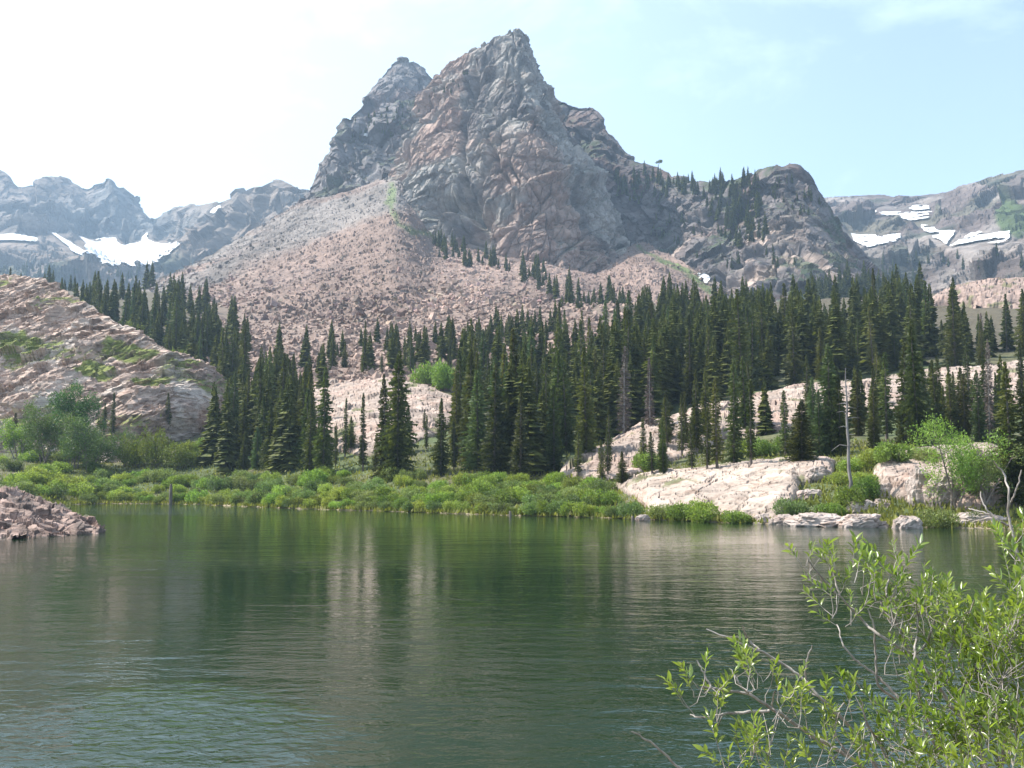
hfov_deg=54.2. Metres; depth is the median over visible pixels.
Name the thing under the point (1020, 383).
conifer tree
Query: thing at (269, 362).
conifer tree
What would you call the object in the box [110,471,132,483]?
willow shrub
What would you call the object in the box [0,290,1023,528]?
valley ground
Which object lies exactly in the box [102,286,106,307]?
conifer tree
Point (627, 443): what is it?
slab
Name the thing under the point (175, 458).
willow shrub
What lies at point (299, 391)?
conifer tree
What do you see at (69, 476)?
willow shrub
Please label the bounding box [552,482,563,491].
willow shrub
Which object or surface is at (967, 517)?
boulder
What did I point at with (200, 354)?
conifer tree
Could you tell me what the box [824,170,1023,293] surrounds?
ridge
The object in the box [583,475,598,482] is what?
willow shrub
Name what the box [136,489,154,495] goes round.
willow shrub
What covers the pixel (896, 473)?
slab
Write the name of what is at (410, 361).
conifer tree
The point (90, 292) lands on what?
conifer tree
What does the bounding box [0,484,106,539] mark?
rock spit
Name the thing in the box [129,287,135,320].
conifer tree
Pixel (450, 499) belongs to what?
willow shrub
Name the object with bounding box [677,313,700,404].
conifer tree
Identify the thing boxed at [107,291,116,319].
conifer tree
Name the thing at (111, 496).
willow shrub
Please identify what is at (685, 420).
conifer tree
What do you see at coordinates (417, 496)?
willow shrub
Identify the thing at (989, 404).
dead conifer
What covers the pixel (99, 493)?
willow shrub
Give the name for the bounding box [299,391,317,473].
conifer tree
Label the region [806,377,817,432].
conifer tree
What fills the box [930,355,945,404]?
conifer tree
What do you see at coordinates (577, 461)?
conifer tree
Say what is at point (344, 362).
conifer tree
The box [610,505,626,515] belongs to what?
willow shrub
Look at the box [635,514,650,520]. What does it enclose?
boulder
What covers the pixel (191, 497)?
willow shrub
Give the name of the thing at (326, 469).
willow shrub
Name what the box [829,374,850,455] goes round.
conifer tree
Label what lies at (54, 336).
rocky hill
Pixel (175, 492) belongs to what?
willow shrub
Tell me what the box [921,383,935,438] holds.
conifer tree
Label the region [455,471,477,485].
willow shrub
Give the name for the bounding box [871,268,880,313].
conifer tree
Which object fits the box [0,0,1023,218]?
sky
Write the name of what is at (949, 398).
conifer tree
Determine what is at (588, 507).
willow shrub
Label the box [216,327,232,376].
conifer tree
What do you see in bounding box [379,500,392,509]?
willow shrub
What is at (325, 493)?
willow shrub
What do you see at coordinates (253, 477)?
willow shrub
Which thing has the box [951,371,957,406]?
conifer tree
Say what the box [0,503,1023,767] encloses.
lake water
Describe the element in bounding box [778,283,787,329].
conifer tree
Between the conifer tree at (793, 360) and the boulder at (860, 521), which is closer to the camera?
the boulder at (860, 521)
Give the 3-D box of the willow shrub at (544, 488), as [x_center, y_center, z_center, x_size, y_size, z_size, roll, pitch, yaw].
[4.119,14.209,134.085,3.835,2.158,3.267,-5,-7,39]
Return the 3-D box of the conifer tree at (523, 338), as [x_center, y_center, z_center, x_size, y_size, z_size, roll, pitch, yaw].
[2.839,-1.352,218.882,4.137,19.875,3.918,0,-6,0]
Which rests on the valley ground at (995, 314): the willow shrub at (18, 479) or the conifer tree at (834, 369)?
the willow shrub at (18, 479)
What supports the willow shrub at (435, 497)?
on the valley ground at (995, 314)
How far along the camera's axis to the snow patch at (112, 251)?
2229.96 m
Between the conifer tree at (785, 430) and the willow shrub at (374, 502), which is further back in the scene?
the willow shrub at (374, 502)
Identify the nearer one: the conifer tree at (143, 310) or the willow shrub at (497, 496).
the willow shrub at (497, 496)
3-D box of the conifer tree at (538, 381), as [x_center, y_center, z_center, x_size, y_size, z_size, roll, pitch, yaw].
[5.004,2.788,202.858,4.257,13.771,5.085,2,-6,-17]
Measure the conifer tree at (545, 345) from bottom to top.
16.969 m
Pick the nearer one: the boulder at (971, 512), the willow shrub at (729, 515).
the boulder at (971, 512)
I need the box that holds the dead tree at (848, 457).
[833,368,856,491]
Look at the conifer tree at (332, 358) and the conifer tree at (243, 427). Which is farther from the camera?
the conifer tree at (332, 358)
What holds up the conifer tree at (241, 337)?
on the valley ground at (995, 314)
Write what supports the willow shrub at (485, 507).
on the valley ground at (995, 314)
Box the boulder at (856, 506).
[841,499,877,513]
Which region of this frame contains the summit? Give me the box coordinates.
[351,56,431,119]
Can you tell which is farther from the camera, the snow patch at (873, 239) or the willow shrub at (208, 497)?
the snow patch at (873, 239)
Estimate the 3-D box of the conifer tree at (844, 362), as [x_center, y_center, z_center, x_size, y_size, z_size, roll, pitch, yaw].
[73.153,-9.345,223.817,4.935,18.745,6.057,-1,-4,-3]
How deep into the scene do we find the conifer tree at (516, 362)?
158.58 m
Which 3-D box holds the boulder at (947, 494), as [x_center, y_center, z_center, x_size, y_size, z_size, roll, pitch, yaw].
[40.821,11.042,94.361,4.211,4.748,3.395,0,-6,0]
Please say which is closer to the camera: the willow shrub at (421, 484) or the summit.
the willow shrub at (421, 484)
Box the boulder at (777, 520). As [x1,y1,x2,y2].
[768,514,791,524]
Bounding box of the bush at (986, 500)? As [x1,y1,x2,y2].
[958,444,1023,504]
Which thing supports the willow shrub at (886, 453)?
on the slab at (896, 473)
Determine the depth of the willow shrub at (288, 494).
160.66 m
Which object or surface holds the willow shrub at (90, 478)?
on the valley ground at (995, 314)
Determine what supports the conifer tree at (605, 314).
on the valley ground at (995, 314)
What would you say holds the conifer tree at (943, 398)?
on the valley ground at (995, 314)
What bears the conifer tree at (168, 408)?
on the rocky hill
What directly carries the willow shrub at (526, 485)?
on the valley ground at (995, 314)
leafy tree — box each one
[0,417,34,458]
[17,400,73,463]
[46,378,110,467]
[55,411,125,471]
[109,426,140,466]
[905,412,1014,510]
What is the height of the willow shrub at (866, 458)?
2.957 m
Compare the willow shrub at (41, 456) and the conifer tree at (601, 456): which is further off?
the willow shrub at (41, 456)
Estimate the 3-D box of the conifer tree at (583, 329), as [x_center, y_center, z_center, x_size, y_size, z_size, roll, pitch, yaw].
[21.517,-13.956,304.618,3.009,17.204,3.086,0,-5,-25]
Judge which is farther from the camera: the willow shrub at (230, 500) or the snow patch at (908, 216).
the snow patch at (908, 216)
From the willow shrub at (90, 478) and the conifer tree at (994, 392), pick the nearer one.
the conifer tree at (994, 392)
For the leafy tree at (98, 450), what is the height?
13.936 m
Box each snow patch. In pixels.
[0,233,36,240]
[52,233,83,254]
[80,233,181,266]
[210,205,220,212]
[697,273,709,282]
[851,233,900,245]
[881,211,931,219]
[909,205,928,209]
[921,224,954,243]
[950,231,1009,245]
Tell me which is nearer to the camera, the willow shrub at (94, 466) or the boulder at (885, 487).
the boulder at (885, 487)
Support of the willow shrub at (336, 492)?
on the valley ground at (995, 314)
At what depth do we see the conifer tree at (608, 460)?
141.37 m
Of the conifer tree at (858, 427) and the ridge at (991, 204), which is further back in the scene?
the ridge at (991, 204)
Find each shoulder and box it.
[293,88,424,205]
[555,97,887,301]
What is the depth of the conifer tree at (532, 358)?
194.49 m
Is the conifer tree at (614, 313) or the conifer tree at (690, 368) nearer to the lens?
the conifer tree at (690, 368)
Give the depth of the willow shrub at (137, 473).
207.05 m
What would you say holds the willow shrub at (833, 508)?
on the valley ground at (995, 314)
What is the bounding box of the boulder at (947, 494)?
[922,476,966,508]
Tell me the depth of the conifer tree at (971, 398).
140.15 m
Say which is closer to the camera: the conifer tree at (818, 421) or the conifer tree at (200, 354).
the conifer tree at (818, 421)
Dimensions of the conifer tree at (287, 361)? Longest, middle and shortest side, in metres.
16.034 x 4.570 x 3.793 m
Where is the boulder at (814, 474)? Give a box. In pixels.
[804,465,831,482]
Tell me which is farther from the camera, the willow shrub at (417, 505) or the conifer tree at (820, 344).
the conifer tree at (820, 344)
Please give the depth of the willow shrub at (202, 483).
191.40 m
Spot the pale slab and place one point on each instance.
(421, 398)
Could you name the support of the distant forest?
on the valley ground at (995, 314)
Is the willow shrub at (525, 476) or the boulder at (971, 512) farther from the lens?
the willow shrub at (525, 476)
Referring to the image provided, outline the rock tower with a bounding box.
[384,28,629,273]
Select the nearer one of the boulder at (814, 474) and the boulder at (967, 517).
the boulder at (967, 517)
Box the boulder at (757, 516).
[753,512,769,523]
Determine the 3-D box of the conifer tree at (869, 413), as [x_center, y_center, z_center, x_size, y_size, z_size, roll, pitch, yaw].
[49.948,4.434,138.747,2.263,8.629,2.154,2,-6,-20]
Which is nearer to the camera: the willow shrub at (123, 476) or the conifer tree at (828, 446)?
the conifer tree at (828, 446)
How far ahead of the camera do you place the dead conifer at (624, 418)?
177.31 m
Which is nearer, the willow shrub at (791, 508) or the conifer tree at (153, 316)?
the willow shrub at (791, 508)
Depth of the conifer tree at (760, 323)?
240.92 m
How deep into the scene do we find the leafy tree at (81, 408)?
221.04 m
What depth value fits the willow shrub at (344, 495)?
149.72 m
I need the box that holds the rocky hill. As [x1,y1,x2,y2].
[0,273,237,462]
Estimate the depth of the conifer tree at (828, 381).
127.52 m
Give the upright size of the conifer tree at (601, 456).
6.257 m
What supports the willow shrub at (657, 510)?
on the valley ground at (995, 314)
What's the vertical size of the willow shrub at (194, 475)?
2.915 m
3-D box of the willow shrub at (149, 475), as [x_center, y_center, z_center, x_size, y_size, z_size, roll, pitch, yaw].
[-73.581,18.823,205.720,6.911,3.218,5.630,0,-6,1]
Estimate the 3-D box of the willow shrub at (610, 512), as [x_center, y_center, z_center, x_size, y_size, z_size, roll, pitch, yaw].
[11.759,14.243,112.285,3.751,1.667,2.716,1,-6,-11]
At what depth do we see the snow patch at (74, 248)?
2251.44 m
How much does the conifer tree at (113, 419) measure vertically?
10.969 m
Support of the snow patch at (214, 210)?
on the ridge at (42, 209)
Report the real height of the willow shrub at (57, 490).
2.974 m
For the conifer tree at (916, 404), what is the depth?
132.80 m
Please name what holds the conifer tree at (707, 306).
on the valley ground at (995, 314)
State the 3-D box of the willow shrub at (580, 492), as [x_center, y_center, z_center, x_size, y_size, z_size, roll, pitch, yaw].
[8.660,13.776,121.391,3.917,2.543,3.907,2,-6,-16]
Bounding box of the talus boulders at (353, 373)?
[131,180,730,433]
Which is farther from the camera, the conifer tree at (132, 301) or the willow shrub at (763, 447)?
the conifer tree at (132, 301)
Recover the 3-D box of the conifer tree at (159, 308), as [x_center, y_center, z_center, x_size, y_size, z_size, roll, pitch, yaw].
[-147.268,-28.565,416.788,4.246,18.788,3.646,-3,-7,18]
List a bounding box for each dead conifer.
[261,339,267,362]
[615,346,631,433]
[641,357,656,425]
[982,340,996,441]
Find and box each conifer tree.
[12,413,17,439]
[87,282,91,304]
[92,271,102,306]
[95,279,101,311]
[98,403,109,434]
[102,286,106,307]
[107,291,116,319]
[109,393,116,437]
[118,292,129,325]
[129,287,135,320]
[138,293,147,329]
[146,300,160,336]
[157,293,160,316]
[159,300,164,346]
[162,296,187,347]
[163,301,173,343]
[164,324,173,349]
[165,393,172,429]
[194,312,200,350]
[197,330,204,359]
[199,318,207,362]
[204,311,212,356]
[215,372,240,440]
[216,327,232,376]
[218,386,235,462]
[221,326,230,366]
[227,327,236,381]
[234,431,249,470]
[235,399,252,462]
[236,322,251,387]
[238,326,253,371]
[239,370,244,409]
[241,370,251,422]
[247,427,262,469]
[248,359,266,451]
[254,396,268,446]
[255,406,276,469]
[262,352,268,371]
[264,351,276,405]
[273,353,287,418]
[286,354,294,406]
[286,359,295,405]
[290,354,297,380]
[291,388,314,468]
[296,363,314,415]
[296,365,308,444]
[296,387,301,424]
[299,372,317,443]
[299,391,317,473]
[308,364,318,427]
[310,367,337,474]
[326,333,338,369]
[332,426,338,465]
[340,341,348,367]
[341,398,349,456]
[342,416,357,448]
[357,393,368,470]
[359,329,367,371]
[362,320,367,346]
[368,374,394,481]
[371,437,377,471]
[373,351,419,480]
[379,355,384,372]
[395,341,397,362]
[405,405,416,450]
[407,336,413,370]
[422,409,426,427]
[423,416,429,448]
[426,327,432,355]
[429,398,453,477]
[444,318,458,360]
[445,370,462,461]
[447,333,452,368]
[447,350,465,446]
[450,418,457,469]
[455,346,488,465]
[455,370,488,471]
[459,357,478,420]
[467,326,483,377]
[471,338,476,369]
[472,363,508,473]
[474,351,483,404]
[478,329,489,381]
[480,386,507,471]
[482,350,490,393]
[482,357,502,426]
[499,343,507,377]
[499,345,506,400]
[500,319,504,349]
[501,328,519,388]
[501,358,507,404]
[505,387,534,479]
[506,354,518,407]
[520,333,528,366]
[522,336,528,369]
[527,327,539,372]
[528,345,536,404]
[533,364,541,407]
[540,336,547,379]
[540,357,550,433]
[542,385,566,472]
[546,321,572,397]
[547,349,570,437]
[550,360,579,452]
[552,302,561,345]
[561,309,568,331]
[571,347,599,453]
[573,432,583,476]
[576,319,585,372]
[580,310,586,352]
[585,317,593,359]
[586,364,596,438]
[592,348,603,393]
[596,440,606,479]
[600,332,607,386]
[601,296,609,335]
[603,429,613,474]
[604,319,613,363]
[604,405,613,454]
[609,309,620,344]
[614,451,632,482]
[615,299,621,335]
[620,309,634,406]
[621,307,629,359]
[625,290,634,326]
[638,419,647,463]
[641,335,662,421]
[642,302,658,340]
[642,337,646,369]
[644,432,656,473]
[655,391,677,437]
[655,431,671,473]
[656,417,668,459]
[661,313,673,363]
[661,397,673,446]
[666,306,669,322]
[676,393,687,455]
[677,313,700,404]
[677,324,686,375]
[682,391,688,442]
[685,426,697,468]
[686,370,704,451]
[688,291,699,325]
[692,330,697,363]
[699,368,713,435]
[701,325,713,381]
[701,409,711,468]
[703,314,713,346]
[704,299,709,318]
[708,378,725,468]
[721,358,745,463]
[725,289,755,395]
[737,356,755,429]
[743,379,758,465]
[744,302,758,365]
[745,303,762,390]
[745,363,755,407]
[755,297,776,363]
[768,294,777,338]
[772,335,779,375]
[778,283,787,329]
[778,390,789,453]
[780,313,808,385]
[780,399,822,461]
[802,354,810,404]
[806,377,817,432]
[807,343,854,455]
[812,326,824,379]
[812,390,829,456]
[821,393,836,456]
[822,351,843,393]
[828,288,840,311]
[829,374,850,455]
[831,301,849,379]
[840,399,855,443]
[848,373,866,435]
[855,319,860,368]
[864,385,880,439]
[865,369,882,451]
[866,306,878,371]
[867,364,883,428]
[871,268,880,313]
[872,345,878,387]
[877,352,895,440]
[882,281,900,328]
[887,328,903,368]
[891,341,910,443]
[894,319,936,446]
[900,290,924,365]
[901,282,907,312]
[918,352,928,400]
[920,281,935,356]
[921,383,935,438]
[926,364,931,398]
[927,359,948,437]
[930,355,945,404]
[936,286,974,367]
[937,320,949,357]
[938,385,950,431]
[943,372,955,433]
[944,364,956,429]
[950,367,972,434]
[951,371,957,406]
[951,373,974,436]
[961,343,972,405]
[969,370,989,442]
[969,380,976,433]
[973,319,989,364]
[974,314,979,349]
[979,355,995,428]
[987,361,1023,507]
[991,372,1004,427]
[992,374,1005,443]
[998,294,1014,351]
[1010,289,1023,356]
[1010,382,1023,504]
[1013,343,1023,407]
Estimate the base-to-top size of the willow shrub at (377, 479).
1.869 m
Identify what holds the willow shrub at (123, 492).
on the valley ground at (995, 314)
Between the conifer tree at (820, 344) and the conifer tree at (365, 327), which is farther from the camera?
the conifer tree at (365, 327)
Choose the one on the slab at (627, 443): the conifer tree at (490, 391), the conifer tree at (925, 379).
the conifer tree at (925, 379)
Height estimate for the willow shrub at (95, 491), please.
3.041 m
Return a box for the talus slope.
[145,179,718,325]
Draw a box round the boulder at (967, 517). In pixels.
[952,511,1006,524]
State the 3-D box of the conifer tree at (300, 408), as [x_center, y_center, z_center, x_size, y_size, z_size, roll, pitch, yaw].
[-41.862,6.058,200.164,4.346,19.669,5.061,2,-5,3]
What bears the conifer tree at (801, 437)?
on the shore slab
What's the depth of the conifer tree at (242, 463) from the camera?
204.58 m
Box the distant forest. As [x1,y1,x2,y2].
[2,70,1023,473]
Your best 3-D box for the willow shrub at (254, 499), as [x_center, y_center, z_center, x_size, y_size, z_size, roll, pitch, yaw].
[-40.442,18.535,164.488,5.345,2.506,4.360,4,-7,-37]
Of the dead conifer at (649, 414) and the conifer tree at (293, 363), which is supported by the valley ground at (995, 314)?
the conifer tree at (293, 363)
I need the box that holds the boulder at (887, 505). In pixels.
[874,499,890,507]
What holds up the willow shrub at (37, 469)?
on the valley ground at (995, 314)
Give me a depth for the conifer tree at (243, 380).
244.26 m
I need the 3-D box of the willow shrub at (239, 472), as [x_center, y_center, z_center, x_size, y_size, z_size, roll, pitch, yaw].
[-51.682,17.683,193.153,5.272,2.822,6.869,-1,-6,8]
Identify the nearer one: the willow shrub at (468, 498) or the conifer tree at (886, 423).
the willow shrub at (468, 498)
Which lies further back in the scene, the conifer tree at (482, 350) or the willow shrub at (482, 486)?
the conifer tree at (482, 350)
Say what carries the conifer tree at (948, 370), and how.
on the valley ground at (995, 314)
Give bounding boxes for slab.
[314,377,451,456]
[560,360,1023,479]
[616,456,835,517]
[873,442,1021,511]
[932,277,1023,308]
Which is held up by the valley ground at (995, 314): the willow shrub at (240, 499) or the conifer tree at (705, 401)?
the willow shrub at (240, 499)
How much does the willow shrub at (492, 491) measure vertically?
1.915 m
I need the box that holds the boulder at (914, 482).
[905,466,930,507]
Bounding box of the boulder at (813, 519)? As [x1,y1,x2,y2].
[783,512,841,526]
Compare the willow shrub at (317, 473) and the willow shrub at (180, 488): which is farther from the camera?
the willow shrub at (180, 488)
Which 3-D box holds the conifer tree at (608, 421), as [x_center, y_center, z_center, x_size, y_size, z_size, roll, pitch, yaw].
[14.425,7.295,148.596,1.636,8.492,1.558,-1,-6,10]
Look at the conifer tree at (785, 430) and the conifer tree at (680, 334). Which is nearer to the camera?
the conifer tree at (785, 430)
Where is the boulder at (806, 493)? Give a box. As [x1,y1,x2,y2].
[796,489,821,499]
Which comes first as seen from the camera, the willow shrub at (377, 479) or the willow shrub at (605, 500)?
the willow shrub at (605, 500)
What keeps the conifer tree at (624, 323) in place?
on the valley ground at (995, 314)
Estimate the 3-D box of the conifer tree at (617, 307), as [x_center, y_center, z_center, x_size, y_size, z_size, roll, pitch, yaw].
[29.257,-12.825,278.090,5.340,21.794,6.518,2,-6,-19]
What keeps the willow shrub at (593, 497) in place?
on the valley ground at (995, 314)
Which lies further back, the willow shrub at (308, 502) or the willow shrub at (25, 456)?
the willow shrub at (25, 456)
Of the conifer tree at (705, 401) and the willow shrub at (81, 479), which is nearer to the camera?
the conifer tree at (705, 401)
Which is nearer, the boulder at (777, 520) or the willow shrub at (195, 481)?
the boulder at (777, 520)
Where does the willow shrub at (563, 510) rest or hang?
on the valley ground at (995, 314)
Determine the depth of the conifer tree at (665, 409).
152.31 m
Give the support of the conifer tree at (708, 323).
on the valley ground at (995, 314)
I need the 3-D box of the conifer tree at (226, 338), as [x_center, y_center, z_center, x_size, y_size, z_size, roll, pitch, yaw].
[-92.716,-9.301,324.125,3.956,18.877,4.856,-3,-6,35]
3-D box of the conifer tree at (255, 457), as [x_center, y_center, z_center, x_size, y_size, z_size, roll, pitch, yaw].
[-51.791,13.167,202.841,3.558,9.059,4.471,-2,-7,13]
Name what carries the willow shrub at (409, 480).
on the valley ground at (995, 314)
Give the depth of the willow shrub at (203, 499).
178.34 m
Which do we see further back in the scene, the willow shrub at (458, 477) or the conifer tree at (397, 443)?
the conifer tree at (397, 443)
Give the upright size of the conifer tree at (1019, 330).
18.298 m
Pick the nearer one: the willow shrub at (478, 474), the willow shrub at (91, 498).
the willow shrub at (478, 474)
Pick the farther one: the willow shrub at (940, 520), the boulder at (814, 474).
the boulder at (814, 474)
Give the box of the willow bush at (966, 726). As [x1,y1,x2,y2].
[631,460,1023,767]
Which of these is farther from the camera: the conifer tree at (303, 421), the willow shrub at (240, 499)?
the conifer tree at (303, 421)
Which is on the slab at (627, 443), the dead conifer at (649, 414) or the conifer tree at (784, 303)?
the dead conifer at (649, 414)
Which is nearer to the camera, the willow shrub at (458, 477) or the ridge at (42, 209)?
the willow shrub at (458, 477)
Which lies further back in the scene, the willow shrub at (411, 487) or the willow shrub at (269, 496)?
the willow shrub at (269, 496)
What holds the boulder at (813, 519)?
on the valley ground at (995, 314)
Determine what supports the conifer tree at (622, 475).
on the shore slab
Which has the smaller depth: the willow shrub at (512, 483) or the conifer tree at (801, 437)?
the conifer tree at (801, 437)
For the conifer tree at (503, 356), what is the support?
on the valley ground at (995, 314)
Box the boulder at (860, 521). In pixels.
[837,513,888,527]
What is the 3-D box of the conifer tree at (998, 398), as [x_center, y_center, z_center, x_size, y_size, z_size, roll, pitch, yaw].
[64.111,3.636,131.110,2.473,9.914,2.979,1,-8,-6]
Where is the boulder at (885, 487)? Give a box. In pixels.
[877,482,891,498]
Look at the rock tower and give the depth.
875.54 m
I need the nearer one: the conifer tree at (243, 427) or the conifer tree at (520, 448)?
the conifer tree at (520, 448)
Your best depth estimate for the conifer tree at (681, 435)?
148.88 m
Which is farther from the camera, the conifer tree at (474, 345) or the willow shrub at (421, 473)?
the conifer tree at (474, 345)
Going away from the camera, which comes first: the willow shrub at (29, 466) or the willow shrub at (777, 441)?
the willow shrub at (777, 441)
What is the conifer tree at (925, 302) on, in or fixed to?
on the valley ground at (995, 314)
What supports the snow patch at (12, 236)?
on the ridge at (42, 209)
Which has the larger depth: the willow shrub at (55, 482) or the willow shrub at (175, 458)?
the willow shrub at (175, 458)
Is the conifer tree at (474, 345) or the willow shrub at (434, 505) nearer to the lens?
the willow shrub at (434, 505)
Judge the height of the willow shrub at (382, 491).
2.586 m
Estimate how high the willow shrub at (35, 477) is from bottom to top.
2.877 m
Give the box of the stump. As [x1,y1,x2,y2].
[169,484,172,503]
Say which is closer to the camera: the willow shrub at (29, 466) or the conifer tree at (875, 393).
the conifer tree at (875, 393)
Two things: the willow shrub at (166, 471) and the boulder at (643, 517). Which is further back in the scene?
the willow shrub at (166, 471)
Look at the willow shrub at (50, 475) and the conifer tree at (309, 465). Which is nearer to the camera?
the conifer tree at (309, 465)
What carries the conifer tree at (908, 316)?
on the valley ground at (995, 314)
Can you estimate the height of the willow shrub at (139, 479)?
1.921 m
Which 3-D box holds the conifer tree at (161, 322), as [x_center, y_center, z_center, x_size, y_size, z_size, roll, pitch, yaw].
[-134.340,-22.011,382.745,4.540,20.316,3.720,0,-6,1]
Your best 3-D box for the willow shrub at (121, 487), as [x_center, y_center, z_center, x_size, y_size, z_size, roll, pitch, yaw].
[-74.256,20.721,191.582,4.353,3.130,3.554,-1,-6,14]
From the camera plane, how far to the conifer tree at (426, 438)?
184.80 m
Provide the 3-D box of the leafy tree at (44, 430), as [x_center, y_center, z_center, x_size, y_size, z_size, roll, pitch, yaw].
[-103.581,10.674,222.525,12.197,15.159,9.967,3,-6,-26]
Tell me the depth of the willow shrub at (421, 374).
262.10 m
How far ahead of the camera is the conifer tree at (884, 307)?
283.18 m
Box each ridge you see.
[0,170,308,289]
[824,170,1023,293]
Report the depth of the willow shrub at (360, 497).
143.97 m
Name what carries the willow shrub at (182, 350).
on the valley ground at (995, 314)
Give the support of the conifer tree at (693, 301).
on the valley ground at (995, 314)
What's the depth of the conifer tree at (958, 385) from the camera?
140.27 m
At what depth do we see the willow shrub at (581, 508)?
114.70 m
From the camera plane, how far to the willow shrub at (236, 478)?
186.95 m
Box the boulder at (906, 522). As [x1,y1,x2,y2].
[892,515,922,528]
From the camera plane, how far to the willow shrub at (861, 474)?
101.98 m
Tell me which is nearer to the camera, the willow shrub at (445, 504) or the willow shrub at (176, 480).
the willow shrub at (445, 504)
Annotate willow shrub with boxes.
[0,458,24,470]
[2,472,27,479]
[2,473,30,483]
[6,479,44,495]
[14,469,45,482]
[17,449,40,461]
[23,462,42,472]
[25,465,48,473]
[31,448,51,460]
[35,484,52,494]
[38,462,63,474]
[39,469,62,484]
[47,472,93,491]
[47,483,68,497]
[49,478,66,490]
[51,461,74,472]
[52,451,71,460]
[62,472,76,487]
[66,478,95,496]
[78,492,100,503]
[80,474,96,482]
[85,460,108,472]
[90,482,97,494]
[91,476,119,485]
[92,467,112,478]
[96,490,111,499]
[98,483,107,492]
[101,482,125,492]
[106,491,123,500]
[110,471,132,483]
[113,484,134,493]
[114,492,133,500]
[115,434,148,466]
[115,490,131,500]
[121,478,137,485]
[122,487,142,496]
[124,319,145,334]
[125,493,134,500]
[130,468,152,477]
[131,475,146,482]
[133,491,147,500]
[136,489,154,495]
[137,415,175,466]
[138,494,155,501]
[140,468,165,481]
[151,484,164,491]
[151,496,165,502]
[152,467,177,481]
[157,491,168,500]
[158,435,201,467]
[160,472,173,481]
[160,475,185,488]
[166,491,184,501]
[170,341,192,356]
[172,483,187,492]
[172,490,187,501]
[178,440,198,453]
[180,451,201,463]
[180,474,197,486]
[184,487,209,502]
[185,475,199,485]
[189,487,206,492]
[190,479,199,487]
[191,438,204,451]
[196,475,219,488]
[197,493,208,502]
[202,473,226,480]
[205,473,233,491]
[205,492,218,501]
[209,493,231,503]
[218,487,239,496]
[224,474,249,487]
[229,496,244,503]
[230,468,253,477]
[231,495,247,502]
[232,475,264,490]
[232,491,252,501]
[244,488,261,493]
[244,490,263,503]
[246,471,261,481]
[249,490,271,502]
[253,480,280,492]
[259,469,282,482]
[260,497,269,506]
[264,477,283,485]
[264,490,284,503]
[270,485,291,495]
[273,494,289,506]
[279,484,297,494]
[281,494,300,506]
[283,473,305,485]
[286,488,300,496]
[286,496,303,505]
[291,489,316,498]
[296,475,310,486]
[300,468,333,484]
[302,477,328,491]
[302,498,320,507]
[308,494,322,503]
[316,481,332,492]
[319,489,332,498]
[320,465,335,475]
[320,495,334,506]
[326,475,339,482]
[327,501,338,508]
[329,485,345,499]
[335,476,355,484]
[336,469,351,476]
[337,498,358,507]
[340,486,359,499]
[345,480,362,487]
[349,482,367,490]
[349,488,377,499]
[352,492,377,502]
[354,499,370,508]
[360,482,389,491]
[366,475,387,484]
[367,499,378,508]
[374,483,393,497]
[376,492,399,503]
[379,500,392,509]
[380,465,404,479]
[389,497,409,509]
[393,474,415,486]
[395,477,416,485]
[396,486,422,501]
[398,468,426,479]
[400,484,427,492]
[402,497,416,511]
[403,498,423,507]
[408,359,437,383]
[411,491,429,500]
[412,480,427,486]
[413,501,432,509]
[422,491,448,503]
[422,499,451,509]
[427,480,448,490]
[428,358,453,389]
[433,485,456,493]
[436,483,464,492]
[439,492,455,498]
[441,496,459,502]
[441,500,456,510]
[446,489,468,502]
[450,501,470,512]
[451,471,470,485]
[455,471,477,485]
[462,483,471,491]
[462,492,482,505]
[468,479,497,496]
[470,469,498,481]
[472,490,503,503]
[472,501,489,513]
[473,474,497,485]
[483,487,500,496]
[487,501,516,512]
[490,472,506,484]
[490,495,515,504]
[492,487,516,503]
[495,481,514,489]
[498,478,524,495]
[502,473,524,482]
[506,484,528,491]
[506,507,518,513]
[509,484,531,501]
[517,472,529,481]
[518,499,539,515]
[521,492,553,504]
[526,482,545,494]
[527,480,541,485]
[530,482,555,493]
[533,491,562,503]
[534,482,558,492]
[534,498,552,514]
[541,471,565,485]
[545,499,573,514]
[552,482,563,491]
[557,500,579,515]
[559,484,582,498]
[561,473,581,488]
[563,493,596,505]
[567,501,588,515]
[573,487,595,497]
[580,475,617,494]
[580,488,623,505]
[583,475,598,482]
[583,490,601,505]
[584,504,600,514]
[591,504,604,515]
[598,504,613,514]
[603,505,628,516]
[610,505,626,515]
[616,499,645,517]
[631,450,660,470]
[646,502,672,518]
[659,500,691,520]
[683,497,720,522]
[720,509,752,522]
[731,435,759,454]
[744,437,779,455]
[770,495,812,514]
[771,435,789,452]
[813,502,847,515]
[821,469,853,484]
[833,481,865,507]
[835,456,865,471]
[847,472,877,483]
[852,470,881,499]
[854,447,881,470]
[869,439,915,462]
[908,446,937,460]
[916,506,960,528]
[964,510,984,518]
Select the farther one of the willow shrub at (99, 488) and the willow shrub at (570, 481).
the willow shrub at (99, 488)
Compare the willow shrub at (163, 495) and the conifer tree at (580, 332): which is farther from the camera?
the conifer tree at (580, 332)
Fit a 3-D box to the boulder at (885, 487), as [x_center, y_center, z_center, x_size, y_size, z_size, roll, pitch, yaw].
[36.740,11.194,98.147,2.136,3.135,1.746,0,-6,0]
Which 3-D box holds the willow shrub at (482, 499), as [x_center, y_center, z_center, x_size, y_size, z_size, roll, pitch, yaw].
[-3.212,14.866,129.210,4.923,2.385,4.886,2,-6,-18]
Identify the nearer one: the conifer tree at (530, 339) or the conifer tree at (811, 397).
the conifer tree at (811, 397)

